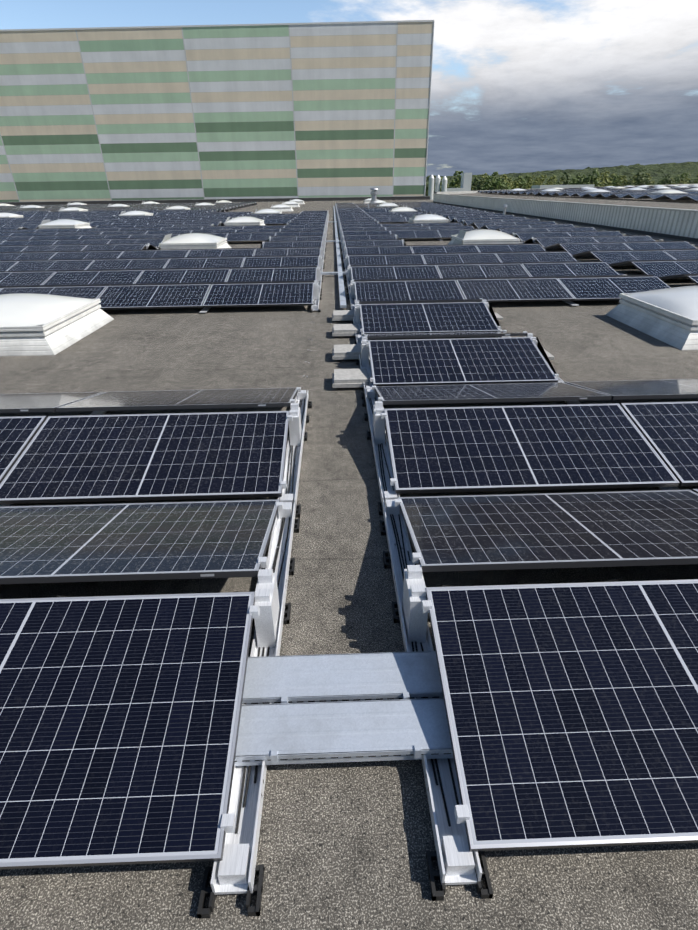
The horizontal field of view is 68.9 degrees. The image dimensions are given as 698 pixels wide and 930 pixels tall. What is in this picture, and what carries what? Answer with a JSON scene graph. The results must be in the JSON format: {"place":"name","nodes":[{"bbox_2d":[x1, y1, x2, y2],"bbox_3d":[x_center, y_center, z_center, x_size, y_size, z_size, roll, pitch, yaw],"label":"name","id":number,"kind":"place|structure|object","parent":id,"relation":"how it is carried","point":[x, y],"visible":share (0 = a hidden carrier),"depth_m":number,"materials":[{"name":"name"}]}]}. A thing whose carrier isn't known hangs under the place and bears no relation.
{"place":"outdoors","nodes":[
{"label":"outdoors","id":0,"kind":"place"},
{"bbox_2d":[0,22,433,201],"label":"warehouse","id":1,"kind":"structure","parent":0,"point":[296,111],"depth_m":86.17,"materials":[{"name":"multicoloured metal"}]},
{"bbox_2d":[0,20,433,191],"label":"building edge trim","id":2,"kind":"structure","parent":1,"relation":"attached to","point":[250,25],"depth_m":80.75,"materials":[{"name":"grey metal"}]},
{"bbox_2d":[0,0,697,178],"label":"sky","id":3,"kind":"structure","parent":0,"point":[518,86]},
{"bbox_2d":[425,162,697,195],"bbox_3d":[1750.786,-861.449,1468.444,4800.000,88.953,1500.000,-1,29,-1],"label":"hills","id":4,"kind":"structure","parent":0,"point":[657,172],"depth_m":1151.88,"materials":[{"name":"green plant"}]},
{"bbox_2d":[448,185,697,209],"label":"roof","id":5,"kind":"structure","parent":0,"point":[680,204],"depth_m":37.36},
{"label":"ground","id":6,"kind":"structure","parent":0,"visible":0},
{"bbox_2d":[0,200,697,929],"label":"roof","id":7,"kind":"structure","parent":6,"relation":"on","point":[344,844],"depth_m":2.86,"materials":[{"name":"grey concrete"}]},
{"bbox_2d":[0,202,689,918],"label":"mounting rails","id":8,"kind":"object","parent":7,"relation":"on","point":[236,870],"visible":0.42,"depth_m":2.54,"materials":[{"name":"metal"}]},
{"bbox_2d":[57,251,617,833],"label":"cables","id":9,"kind":"object","parent":8,"relation":"on","point":[403,563],"visible":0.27,"depth_m":3.08,"materials":[{"name":"black rubber"}]},
{"bbox_2d":[277,301,403,552],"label":"bolts","id":10,"kind":"object","parent":8,"relation":"on","point":[395,544],"visible":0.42,"depth_m":4.26,"materials":[{"name":"silver metal"}]},
{"bbox_2d":[235,206,452,765],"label":"cable trays","id":11,"kind":"object","parent":8,"relation":"on","point":[334,708],"visible":0.33,"depth_m":2.17,"materials":[{"name":"silver metal"}]},
{"bbox_2d":[0,185,697,869],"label":"solar panels","id":12,"kind":"object","parent":8,"relation":"on","point":[572,713],"visible":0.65,"depth_m":2.98,"materials":[{"name":"black glass"}]},
{"bbox_2d":[0,187,697,355],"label":"skylights","id":13,"kind":"object","parent":7,"relation":"on","point":[67,330],"visible":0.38,"depth_m":8.12,"materials":[{"name":"white plastic"}]},
{"bbox_2d":[0,184,697,326],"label":"skylight domes","id":14,"kind":"structure","parent":13,"relation":"on","point":[24,309],"depth_m":8.32,"materials":[{"name":"plastic"}]},
{"bbox_2d":[0,184,697,241],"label":"parapets","id":15,"kind":"object","parent":7,"relation":"on","point":[679,224],"visible":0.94,"depth_m":31.38,"materials":[{"name":"grey metal"}]},
{"bbox_2d":[15,200,694,245],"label":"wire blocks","id":16,"kind":"structure","parent":7,"relation":"on","point":[527,218],"depth_m":24.01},
{"bbox_2d":[60,199,695,244],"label":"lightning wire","id":17,"kind":"object","parent":16,"relation":"on","point":[407,199],"visible":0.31,"depth_m":86.55,"materials":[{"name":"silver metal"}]},
{"bbox_2d":[368,187,506,214],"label":"roof vents","id":18,"kind":"object","parent":7,"relation":"on","point":[373,192],"visible":0.88,"depth_m":61.51,"materials":[{"name":"silver metal"}]},
{"bbox_2d":[332,310,553,387],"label":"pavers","id":19,"kind":"object","parent":7,"relation":"on","point":[347,378],"visible":0.65,"depth_m":6.86,"materials":[{"name":"grey concrete"}]},
{"bbox_2d":[428,173,594,199],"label":"distant industrial buildings","id":20,"kind":"structure","parent":6,"relation":"on","point":[466,181],"depth_m":385.60,"materials":[{"name":"white metal"}]},
{"bbox_2d":[426,180,679,195],"bbox_3d":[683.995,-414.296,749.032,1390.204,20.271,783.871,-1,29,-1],"label":"tree trunks","id":21,"kind":"object","parent":6,"relation":"on","point":[538,184],"visible":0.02,"depth_m":493.43,"materials":[{"name":"brown plant"}]},
{"bbox_2d":[425,169,695,194],"bbox_3d":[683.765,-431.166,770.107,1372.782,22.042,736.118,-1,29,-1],"label":"tree leaves","id":22,"kind":"object","parent":21,"relation":"on","point":[640,179],"visible":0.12,"depth_m":509.31,"materials":[{"name":"green plant"}]},
{"bbox_2d":[425,169,697,195],"bbox_3d":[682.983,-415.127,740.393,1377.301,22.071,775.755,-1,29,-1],"label":"tree leaves","id":23,"kind":"object","parent":21,"relation":"attached to","point":[580,181],"visible":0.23,"depth_m":476.75,"materials":[{"name":"green plant"}]},
{"bbox_2d":[426,171,697,195],"bbox_3d":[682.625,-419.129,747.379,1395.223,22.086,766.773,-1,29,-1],"label":"tree leaves","id":24,"kind":"object","parent":21,"relation":"attached to","point":[537,180],"visible":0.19,"depth_m":563.02,"materials":[{"name":"green plant"}]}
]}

